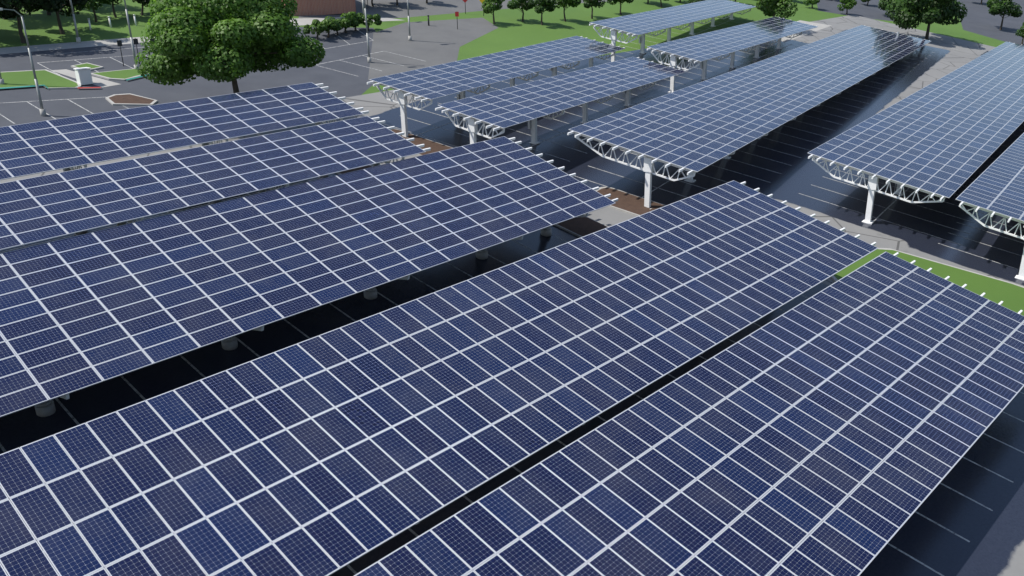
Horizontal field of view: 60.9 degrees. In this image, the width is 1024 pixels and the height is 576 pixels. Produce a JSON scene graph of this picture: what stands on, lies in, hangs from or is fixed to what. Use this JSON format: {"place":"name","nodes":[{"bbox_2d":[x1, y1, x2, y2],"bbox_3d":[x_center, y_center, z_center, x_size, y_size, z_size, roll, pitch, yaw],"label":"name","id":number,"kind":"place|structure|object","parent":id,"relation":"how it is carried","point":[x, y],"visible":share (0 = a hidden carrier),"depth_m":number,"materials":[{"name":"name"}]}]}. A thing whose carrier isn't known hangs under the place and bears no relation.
{"place":"outdoors","nodes":[
{"label":"outdoors","id":0,"kind":"place"},
{"bbox_2d":[0,37,154,53],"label":"sidewalk","id":1,"kind":"structure","parent":0,"point":[33,48],"depth_m":82.69,"materials":[{"name":"concrete"}]},
{"bbox_2d":[52,69,119,86],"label":"sidewalk","id":2,"kind":"structure","parent":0,"point":[100,82],"depth_m":74.59,"materials":[{"name":"concrete"}]},
{"bbox_2d":[0,27,375,126],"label":"parking lot","id":3,"kind":"structure","parent":0,"point":[18,110],"depth_m":77.67,"materials":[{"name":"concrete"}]},
{"bbox_2d":[0,72,4,83],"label":"light pole","id":4,"kind":"object","parent":3,"relation":"on","point":[1,81],"visible":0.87,"depth_m":70.63,"materials":[{"name":"grey paint"}]},
{"bbox_2d":[0,8,46,116],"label":"light pole","id":5,"kind":"object","parent":3,"relation":"on","point":[42,111],"visible":1,"depth_m":64.51,"materials":[{"name":"grey metal"}]},
{"bbox_2d":[0,69,80,89],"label":"grass island","id":6,"kind":"structure","parent":3,"relation":"on","point":[50,80],"depth_m":72.57,"materials":[{"name":"plant"}]},
{"bbox_2d":[0,75,145,88],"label":"teal kerb paint","id":7,"kind":"object","parent":6,"relation":"on","point":[47,87],"visible":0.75,"depth_m":70.95,"materials":[{"name":"teal"}]},
{"bbox_2d":[73,67,92,84],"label":"utility pedestal","id":8,"kind":"object","parent":3,"relation":"on","point":[83,76],"visible":1,"depth_m":72.70,"materials":[{"name":"white paint"}]},
{"bbox_2d":[71,63,103,70],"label":"lawn kerb","id":9,"kind":"structure","parent":3,"relation":"on","point":[93,66],"depth_m":77.31,"materials":[{"name":"concrete"}]},
{"bbox_2d":[91,67,148,80],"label":"grass island","id":10,"kind":"structure","parent":3,"relation":"on","point":[121,75],"depth_m":75.99,"materials":[{"name":"plant"}]},
{"bbox_2d":[117,40,123,65],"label":"parking sign","id":11,"kind":"object","parent":3,"relation":"on","point":[119,42],"visible":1,"depth_m":78.11,"materials":[{"name":"grey metal"}]},
{"bbox_2d":[105,93,157,105],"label":"planting bed","id":12,"kind":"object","parent":3,"relation":"on","point":[128,99],"depth_m":70.42,"materials":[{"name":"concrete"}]},
{"bbox_2d":[124,0,138,69],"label":"light pole","id":13,"kind":"object","parent":3,"relation":"on","point":[132,45],"visible":0.77,"depth_m":77.01,"materials":[{"name":"grey metal"}]},
{"bbox_2d":[133,38,139,63],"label":"parking sign","id":14,"kind":"object","parent":3,"relation":"on","point":[135,40],"visible":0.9,"depth_m":79.17,"materials":[{"name":"grey metal"}]},
{"bbox_2d":[1,29,422,122],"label":"parking lot lines","id":15,"kind":"object","parent":3,"relation":"on","point":[147,56],"visible":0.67,"depth_m":79.89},
{"bbox_2d":[303,19,327,39],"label":"tree","id":16,"kind":"object","parent":3,"relation":"on","point":[318,28],"visible":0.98,"depth_m":93.79,"materials":[{"name":"green plant"}]},
{"bbox_2d":[320,19,340,37],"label":"tree","id":17,"kind":"object","parent":3,"relation":"on","point":[332,25],"visible":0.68,"depth_m":95.32,"materials":[{"name":"green plant"}]},
{"bbox_2d":[322,16,350,34],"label":"tree","id":18,"kind":"object","parent":3,"relation":"on","point":[344,24],"visible":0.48,"depth_m":96.49,"materials":[{"name":"green plant"}]},
{"bbox_2d":[339,13,356,32],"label":"tree","id":19,"kind":"object","parent":3,"relation":"on","point":[342,18],"visible":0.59,"depth_m":97.43,"materials":[{"name":"green plant"}]},
{"bbox_2d":[346,12,362,30],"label":"tree","id":20,"kind":"object","parent":3,"relation":"on","point":[354,16],"visible":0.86,"depth_m":98.54,"materials":[{"name":"green plant"}]},
{"bbox_2d":[364,0,371,62],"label":"light pole","id":21,"kind":"object","parent":3,"relation":"on","point":[369,59],"visible":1,"depth_m":87.43,"materials":[{"name":"grey metal"}]},
{"bbox_2d":[357,13,381,30],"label":"tree","id":22,"kind":"object","parent":3,"relation":"on","point":[376,18],"visible":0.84,"depth_m":100.11,"materials":[{"name":"green plant"}]},
{"bbox_2d":[290,17,399,24],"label":"plaza pavement","id":23,"kind":"structure","parent":0,"point":[304,21],"depth_m":102.55,"materials":[{"name":"concrete"}]},
{"bbox_2d":[368,18,497,79],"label":"drive road","id":24,"kind":"structure","parent":0,"point":[437,42],"depth_m":97.52,"materials":[{"name":"grey asphalt"}]},
{"bbox_2d":[299,0,606,17],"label":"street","id":25,"kind":"structure","parent":0,"point":[389,8],"depth_m":114.64,"materials":[{"name":"grey asphalt"}]},
{"bbox_2d":[0,0,1004,94],"bbox_3d":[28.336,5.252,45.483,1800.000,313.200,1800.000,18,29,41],"label":"ground","id":26,"kind":"structure","parent":0,"point":[512,31],"depth_m":109.16,"materials":[{"name":"green plant"}]},
{"bbox_2d":[0,3,18,18],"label":"tree","id":27,"kind":"object","parent":26,"relation":"on","point":[6,15],"visible":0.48,"depth_m":80.76,"materials":[{"name":"green plant"}]},
{"bbox_2d":[0,0,64,42],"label":"tree","id":28,"kind":"object","parent":26,"relation":"on","point":[51,6],"visible":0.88,"depth_m":81.03,"materials":[{"name":"plant"}]},
{"bbox_2d":[23,0,87,34],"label":"tree","id":29,"kind":"object","parent":26,"relation":"on","point":[78,3],"visible":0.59,"depth_m":85.88,"materials":[{"name":"plant"}]},
{"bbox_2d":[70,0,80,42],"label":"light pole","id":30,"kind":"object","parent":26,"relation":"on","point":[78,39],"visible":1,"depth_m":83.44,"materials":[{"name":"grey metal"}]},
{"bbox_2d":[74,0,112,21],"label":"tree","id":31,"kind":"object","parent":26,"relation":"on","point":[90,4],"visible":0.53,"depth_m":90.39,"materials":[{"name":"green plant"}]},
{"bbox_2d":[107,0,122,17],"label":"tree","id":32,"kind":"object","parent":26,"relation":"on","point":[113,4],"visible":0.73,"depth_m":93.59,"materials":[{"name":"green plant"}]},
{"bbox_2d":[132,0,157,15],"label":"tree","id":33,"kind":"object","parent":26,"relation":"on","point":[145,3],"visible":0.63,"depth_m":95.08,"materials":[{"name":"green plant"}]},
{"bbox_2d":[284,0,355,15],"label":"brick building","id":34,"kind":"structure","parent":26,"relation":"on","point":[315,7],"depth_m":104.93,"materials":[{"name":"red brick"}]},
{"bbox_2d":[407,0,411,40],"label":"light pole","id":35,"kind":"object","parent":26,"relation":"on","point":[409,37],"visible":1,"depth_m":97.61,"materials":[{"name":"grey metal"}]},
{"bbox_2d":[481,0,504,23],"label":"lawn tree","id":36,"kind":"object","parent":26,"relation":"on","point":[489,6],"visible":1,"depth_m":109.41,"materials":[{"name":"green plant"}]},
{"bbox_2d":[507,0,535,21],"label":"lawn tree","id":37,"kind":"object","parent":26,"relation":"on","point":[517,4],"visible":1,"depth_m":112.37,"materials":[{"name":"green plant"}]},
{"bbox_2d":[534,0,555,24],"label":"lawn tree","id":38,"kind":"object","parent":26,"relation":"on","point":[547,5],"visible":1,"depth_m":111.37,"materials":[{"name":"green plant"}]},
{"bbox_2d":[554,0,580,21],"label":"lawn tree","id":39,"kind":"object","parent":26,"relation":"on","point":[571,3],"visible":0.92,"depth_m":115.47,"materials":[{"name":"green plant"}]},
{"bbox_2d":[583,0,605,18],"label":"lawn tree","id":40,"kind":"object","parent":26,"relation":"on","point":[590,3],"visible":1,"depth_m":118.61,"materials":[{"name":"green plant"}]},
{"bbox_2d":[607,0,633,14],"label":"lawn tree","id":41,"kind":"object","parent":26,"relation":"on","point":[614,2],"visible":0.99,"depth_m":123.54,"materials":[{"name":"green plant"}]},
{"bbox_2d":[688,0,704,2],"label":"lawn tree","id":42,"kind":"object","parent":26,"relation":"on","point":[691,1],"visible":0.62,"depth_m":133.41,"materials":[{"name":"green plant"}]},
{"bbox_2d":[756,0,797,18],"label":"lawn tree","id":43,"kind":"object","parent":26,"relation":"on","point":[769,8],"visible":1,"depth_m":124.55,"materials":[{"name":"green plant"}]},
{"bbox_2d":[803,0,819,8],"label":"lawn tree","id":44,"kind":"object","parent":26,"relation":"on","point":[807,2],"visible":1,"depth_m":145.94,"materials":[{"name":"green plant"}]},
{"bbox_2d":[837,0,856,14],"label":"lawn tree","id":45,"kind":"object","parent":26,"relation":"on","point":[849,4],"visible":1,"depth_m":143.84,"materials":[{"name":"green plant"}]},
{"bbox_2d":[878,0,905,10],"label":"lawn tree","id":46,"kind":"object","parent":26,"relation":"on","point":[883,5],"visible":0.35,"depth_m":145.69,"materials":[{"name":"green plant"}]},
{"bbox_2d":[885,0,967,39],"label":"lawn tree","id":47,"kind":"object","parent":26,"relation":"on","point":[921,11],"visible":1,"depth_m":128.64,"materials":[{"name":"green plant"}]},
{"bbox_2d":[986,0,1022,29],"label":"lawn tree","id":48,"kind":"object","parent":26,"relation":"on","point":[999,7],"visible":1,"depth_m":145.14,"materials":[{"name":"green plant"}]},
{"bbox_2d":[1015,22,1023,44],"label":"lawn tree","id":49,"kind":"object","parent":26,"relation":"on","point":[1020,32],"visible":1,"depth_m":134.14,"materials":[{"name":"green plant"}]},
{"bbox_2d":[0,15,1023,575],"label":"lot ground","id":50,"kind":"structure","parent":0,"point":[994,545],"depth_m":60.01,"materials":[{"name":"grey asphalt"}]},
{"bbox_2d":[0,82,368,233],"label":"carport","id":51,"kind":"object","parent":50,"relation":"on","point":[66,144],"visible":0.81,"depth_m":51.38,"materials":[{"name":"blue glass"}]},
{"bbox_2d":[0,116,430,249],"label":"carport","id":52,"kind":"object","parent":50,"relation":"on","point":[45,207],"visible":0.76,"depth_m":46.71,"materials":[{"name":"blue glass"}]},
{"bbox_2d":[134,0,325,92],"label":"tree","id":53,"kind":"object","parent":50,"relation":"on","point":[225,40],"visible":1,"depth_m":63.15,"materials":[{"name":"green plant"}]},
{"bbox_2d":[0,136,617,416],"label":"carport","id":54,"kind":"object","parent":50,"relation":"on","point":[117,301],"visible":1,"depth_m":41.64,"materials":[{"name":"blue glass"}]},
{"bbox_2d":[337,165,372,174],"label":"island mulch","id":55,"kind":"object","parent":50,"relation":"on","point":[355,169],"depth_m":62.12,"materials":[{"name":"soil"}]},
{"bbox_2d":[391,129,451,155],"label":"island mulch","id":56,"kind":"object","parent":50,"relation":"on","point":[433,146],"visible":0.08,"depth_m":68.41,"materials":[{"name":"soil"}]},
{"bbox_2d":[0,180,877,575],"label":"carport","id":57,"kind":"object","parent":50,"relation":"on","point":[332,452],"visible":1,"depth_m":31.50,"materials":[{"name":"blue glass"}]},
{"bbox_2d":[367,36,624,137],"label":"carport","id":58,"kind":"object","parent":50,"relation":"on","point":[459,77],"visible":0.97,"depth_m":76.73,"materials":[{"name":"blue glass"}]},
{"bbox_2d":[0,18,1023,575],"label":"painted stall lines","id":59,"kind":"object","parent":50,"relation":"on","point":[564,240],"visible":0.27,"depth_m":58.51,"materials":[{"name":"white paint"}]},
{"bbox_2d":[435,57,685,144],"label":"carport","id":60,"kind":"object","parent":50,"relation":"on","point":[529,102],"visible":0.98,"depth_m":71.53,"materials":[{"name":"blue glass"}]},
{"bbox_2d":[554,217,608,237],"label":"island mulch","id":61,"kind":"object","parent":50,"relation":"on","point":[579,227],"visible":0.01,"depth_m":57.40,"materials":[{"name":"soil"}]},
{"bbox_2d":[595,187,665,215],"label":"island mulch","id":62,"kind":"object","parent":50,"relation":"on","point":[629,203],"visible":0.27,"depth_m":61.99,"materials":[{"name":"soil"}]},
{"bbox_2d":[589,0,755,61],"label":"carport","id":63,"kind":"object","parent":50,"relation":"on","point":[642,24],"visible":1,"depth_m":107.89,"materials":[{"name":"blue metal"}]},
{"bbox_2d":[354,252,1023,575],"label":"carport","id":64,"kind":"object","parent":50,"relation":"on","point":[917,430],"visible":1,"depth_m":32.62,"materials":[{"name":"blue glass"}]},
{"bbox_2d":[647,17,816,92],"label":"carport","id":65,"kind":"object","parent":50,"relation":"on","point":[701,49],"visible":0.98,"depth_m":98.19,"materials":[{"name":"blue glass"}]},
{"bbox_2d":[567,25,930,207],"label":"carport","id":66,"kind":"object","parent":50,"relation":"on","point":[691,130],"visible":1,"depth_m":75.36,"materials":[{"name":"blue glass"}]},
{"bbox_2d":[808,42,1023,224],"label":"carport","id":67,"kind":"object","parent":50,"relation":"on","point":[947,136],"visible":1,"depth_m":73.66,"materials":[{"name":"blue glass"}]},
{"bbox_2d":[955,133,1023,280],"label":"carport","id":68,"kind":"object","parent":50,"relation":"on","point":[988,185],"visible":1,"depth_m":60.27,"materials":[{"name":"blue glass"}]},
{"bbox_2d":[781,20,831,41],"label":"sidewalk","id":69,"kind":"structure","parent":0,"point":[806,32],"depth_m":129.22,"materials":[{"name":"concrete"}]},
{"bbox_2d":[817,0,893,20],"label":"road","id":70,"kind":"structure","parent":0,"point":[871,10],"depth_m":150.21,"materials":[{"name":"grey asphalt"}]},
{"bbox_2d":[831,248,1023,324],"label":"island lawn","id":71,"kind":"structure","parent":0,"point":[1010,295],"depth_m":56.02,"materials":[{"name":"plant"}]},
{"bbox_2d":[957,0,1023,44],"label":"road","id":72,"kind":"structure","parent":0,"point":[979,19],"depth_m":153.01,"materials":[{"name":"grey asphalt"}]}
]}

